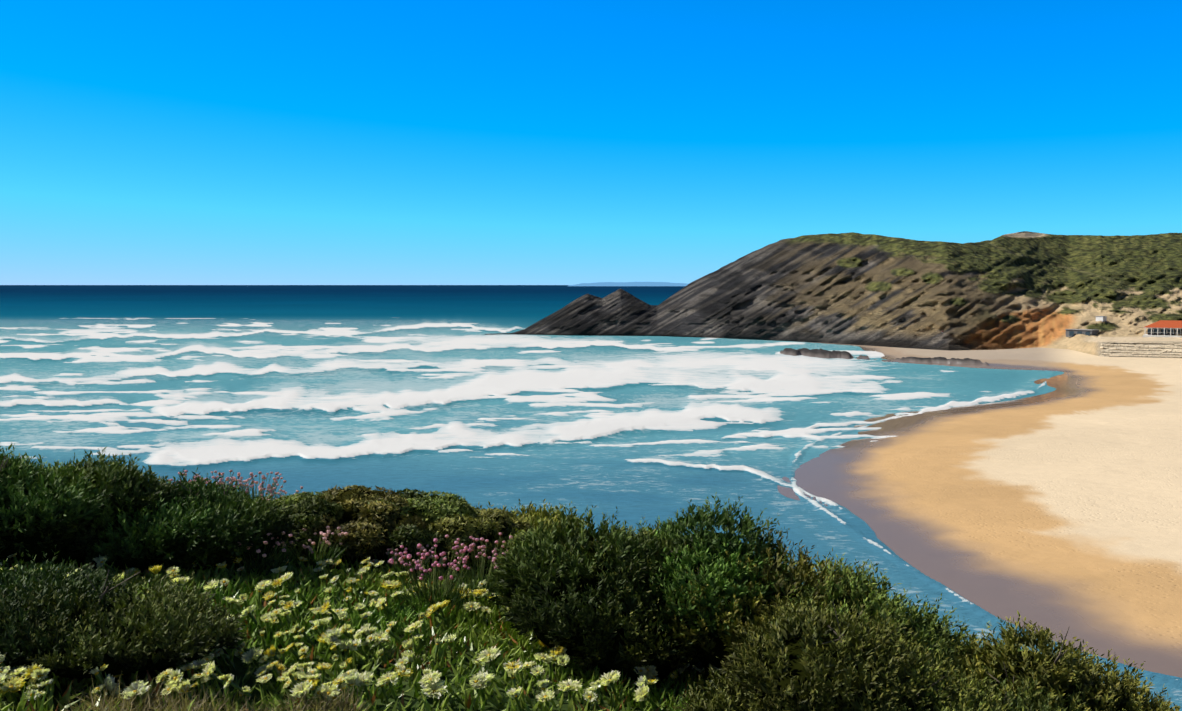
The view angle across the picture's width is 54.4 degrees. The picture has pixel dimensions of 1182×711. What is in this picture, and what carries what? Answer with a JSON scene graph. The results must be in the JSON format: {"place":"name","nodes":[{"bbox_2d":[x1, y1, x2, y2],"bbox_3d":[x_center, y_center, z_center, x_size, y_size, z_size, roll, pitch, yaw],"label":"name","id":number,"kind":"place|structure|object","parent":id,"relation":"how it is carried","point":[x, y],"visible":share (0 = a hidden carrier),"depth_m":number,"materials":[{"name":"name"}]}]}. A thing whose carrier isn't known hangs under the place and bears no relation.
{"place":"outdoors","nodes":[
{"label":"outdoors","id":0,"kind":"place"},
{"bbox_2d":[1,556,719,710],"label":"clifftop ground","id":1,"kind":"structure","parent":0,"point":[251,681],"depth_m":5.38,"materials":[{"name":"green plant"}]},
{"bbox_2d":[0,456,46,520],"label":"shrub","id":2,"kind":"object","parent":1,"relation":"on","point":[7,505],"visible":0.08,"depth_m":6.39,"materials":[{"name":"green plant"}]},
{"bbox_2d":[0,451,103,568],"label":"shrub","id":3,"kind":"object","parent":1,"relation":"on","point":[38,548],"visible":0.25,"depth_m":6.40,"materials":[{"name":"green plant"}]},
{"bbox_2d":[0,442,112,560],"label":"shrub","id":4,"kind":"object","parent":1,"relation":"on","point":[50,518],"visible":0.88,"depth_m":6.32,"materials":[{"name":"green plant"}]},
{"bbox_2d":[0,546,136,668],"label":"shrub","id":5,"kind":"object","parent":1,"relation":"on","point":[10,648],"visible":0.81,"depth_m":5.09,"materials":[{"name":"green plant"}]},
{"bbox_2d":[30,447,185,567],"bbox_3d":[-3.099,0.923,6.937,1.256,0.726,1.322,-2,4,-26],"label":"shrub","id":6,"kind":"object","parent":1,"relation":"on","point":[119,479],"visible":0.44,"depth_m":6.74,"materials":[{"name":"green plant"}]},
{"bbox_2d":[0,565,250,678],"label":"shrub","id":7,"kind":"object","parent":1,"relation":"on","point":[157,627],"visible":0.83,"depth_m":4.99,"materials":[{"name":"green plant"}]},
{"bbox_2d":[85,467,266,571],"bbox_3d":[-2.665,1.027,7.016,1.421,0.608,1.204,0,4,2],"label":"shrub","id":8,"kind":"object","parent":1,"relation":"on","point":[181,518],"visible":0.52,"depth_m":6.73,"materials":[{"name":"green plant"}]},
{"bbox_2d":[58,672,379,710],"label":"dry grass","id":9,"kind":"structure","parent":1,"relation":"on","point":[132,702],"depth_m":4.64,"materials":[{"name":"green plant"}]},
{"bbox_2d":[139,472,305,572],"bbox_3d":[-2.467,1.063,7.274,1.332,0.628,1.493,0,4,2],"label":"shrub","id":10,"kind":"object","parent":1,"relation":"on","point":[266,515],"visible":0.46,"depth_m":7.03,"materials":[{"name":"green plant"}]},
{"bbox_2d":[270,491,343,557],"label":"shrub","id":11,"kind":"object","parent":1,"relation":"on","point":[310,510],"visible":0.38,"depth_m":7.70,"materials":[{"name":"green plant"}]},
{"bbox_2d":[169,470,515,613],"bbox_3d":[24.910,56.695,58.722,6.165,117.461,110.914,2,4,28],"label":"sea thrift","id":12,"kind":"object","parent":1,"relation":"on","point":[415,565],"visible":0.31,"depth_m":7.19,"materials":[{"name":"pink plant"}]},
{"bbox_2d":[295,485,426,560],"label":"shrub","id":13,"kind":"object","parent":1,"relation":"on","point":[366,536],"visible":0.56,"depth_m":7.77,"materials":[{"name":"green plant"}]},
{"bbox_2d":[357,488,482,560],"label":"shrub","id":14,"kind":"object","parent":1,"relation":"on","point":[431,507],"visible":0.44,"depth_m":7.97,"materials":[{"name":"green plant"}]},
{"bbox_2d":[411,506,536,563],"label":"shrub","id":15,"kind":"object","parent":1,"relation":"on","point":[482,524],"visible":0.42,"depth_m":7.92,"materials":[{"name":"green plant"}]},
{"bbox_2d":[468,527,552,572],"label":"shrub","id":16,"kind":"object","parent":1,"relation":"on","point":[517,535],"visible":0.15,"depth_m":7.93,"materials":[{"name":"green plant"}]},
{"bbox_2d":[0,551,1022,710],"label":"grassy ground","id":17,"kind":"structure","parent":1,"relation":"on","point":[493,635],"depth_m":5.85,"materials":[{"name":"green plant"}]},
{"bbox_2d":[0,552,731,710],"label":"yellow flowers","id":18,"kind":"object","parent":17,"relation":"on","point":[433,687],"visible":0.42,"depth_m":5.41,"materials":[{"name":"yellow plant"}]},
{"bbox_2d":[429,499,596,581],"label":"shrub","id":19,"kind":"object","parent":1,"relation":"on","point":[528,515],"visible":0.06,"depth_m":8.62,"materials":[{"name":"green plant"}]},
{"bbox_2d":[478,501,697,656],"bbox_3d":[0.049,1.239,6.355,1.230,0.891,1.463,-1,4,-15],"label":"shrub","id":20,"kind":"object","parent":1,"relation":"on","point":[544,574],"visible":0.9,"depth_m":5.98,"materials":[{"name":"green plant"}]},
{"bbox_2d":[533,517,703,686],"bbox_3d":[0.242,1.319,6.297,1.166,0.828,1.402,0,4,2],"label":"shrub","id":21,"kind":"object","parent":1,"relation":"on","point":[662,652],"visible":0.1,"depth_m":5.81,"materials":[{"name":"green plant"}]},
{"bbox_2d":[636,492,807,657],"bbox_3d":[0.650,1.286,6.187,1.190,1.028,1.180,0,4,2],"label":"shrub","id":22,"kind":"object","parent":1,"relation":"on","point":[710,546],"visible":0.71,"depth_m":6.00,"materials":[{"name":"green plant"}]},
{"bbox_2d":[661,517,887,680],"bbox_3d":[0.941,1.393,6.093,1.437,0.958,1.092,0,4,2],"label":"shrub","id":23,"kind":"object","parent":1,"relation":"on","point":[713,649],"visible":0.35,"depth_m":5.86,"materials":[{"name":"green plant"}]},
{"bbox_2d":[664,626,1022,710],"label":"shrub","id":24,"kind":"object","parent":1,"relation":"on","point":[715,700],"visible":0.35,"depth_m":5.08,"materials":[{"name":"green plant"}]},
{"bbox_2d":[723,553,964,682],"bbox_3d":[1.265,1.477,5.842,1.248,0.924,1.305,0,4,2],"label":"shrub","id":25,"kind":"object","parent":1,"relation":"on","point":[878,600],"visible":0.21,"depth_m":5.76,"materials":[{"name":"green plant"}]},
{"bbox_2d":[717,591,982,710],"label":"shrub","id":26,"kind":"object","parent":1,"relation":"on","point":[806,671],"visible":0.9,"depth_m":4.99,"materials":[{"name":"green plant"}]},
{"bbox_2d":[898,664,1077,710],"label":"shrub","id":27,"kind":"object","parent":1,"relation":"on","point":[1019,702],"visible":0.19,"depth_m":5.10,"materials":[{"name":"green plant"}]},
{"bbox_2d":[891,592,1095,710],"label":"shrub","id":28,"kind":"object","parent":1,"relation":"on","point":[955,635],"visible":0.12,"depth_m":5.84,"materials":[{"name":"green plant"}]},
{"bbox_2d":[906,691,1127,710],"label":"shrub","id":29,"kind":"object","parent":1,"relation":"on","point":[1023,709],"visible":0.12,"depth_m":5.01,"materials":[{"name":"green plant"}]},
{"bbox_2d":[911,610,1180,710],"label":"shrub","id":30,"kind":"object","parent":1,"relation":"on","point":[1052,667],"visible":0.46,"depth_m":5.45,"materials":[{"name":"green plant"}]},
{"bbox_2d":[0,285,1181,710],"bbox_3d":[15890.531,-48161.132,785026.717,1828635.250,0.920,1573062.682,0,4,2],"label":"sea","id":31,"kind":"structure","parent":0,"point":[440,389],"depth_m":259.19,"materials":[{"name":"blue liquid"}]},
{"bbox_2d":[0,0,1181,284],"label":"sky","id":32,"kind":"structure","parent":0,"point":[143,142],"materials":[{"name":"blue"}]},
{"bbox_2d":[568,282,687,285],"bbox_3d":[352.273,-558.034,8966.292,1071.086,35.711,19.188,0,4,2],"label":"coast","id":33,"kind":"structure","parent":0,"point":[633,284],"depth_m":8977.03},
{"bbox_2d":[497,231,1181,677],"bbox_3d":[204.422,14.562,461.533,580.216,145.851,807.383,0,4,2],"label":"coastal land","id":34,"kind":"structure","parent":0,"point":[1059,509],"depth_m":225.08,"materials":[{"name":"beige sand"}]},
{"bbox_2d":[1065,329,1098,336],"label":"beach shed","id":35,"kind":"structure","parent":34,"relation":"on","point":[1074,332],"depth_m":423.47,"materials":[{"name":"paint"}]},
{"bbox_2d":[1096,316,1106,320],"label":"small building","id":36,"kind":"structure","parent":34,"relation":"on","point":[1101,318],"depth_m":439.63,"materials":[{"name":"paint"}]},
{"bbox_2d":[1100,342,1181,357],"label":"retaining wall","id":37,"kind":"structure","parent":34,"relation":"on","point":[1150,352],"depth_m":374.66,"materials":[{"name":"stone"}]},
{"bbox_2d":[1143,320,1181,336],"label":"restaurant","id":38,"kind":"structure","parent":34,"relation":"on","point":[1166,328],"depth_m":409.20,"materials":[{"name":"tile"}]}
]}

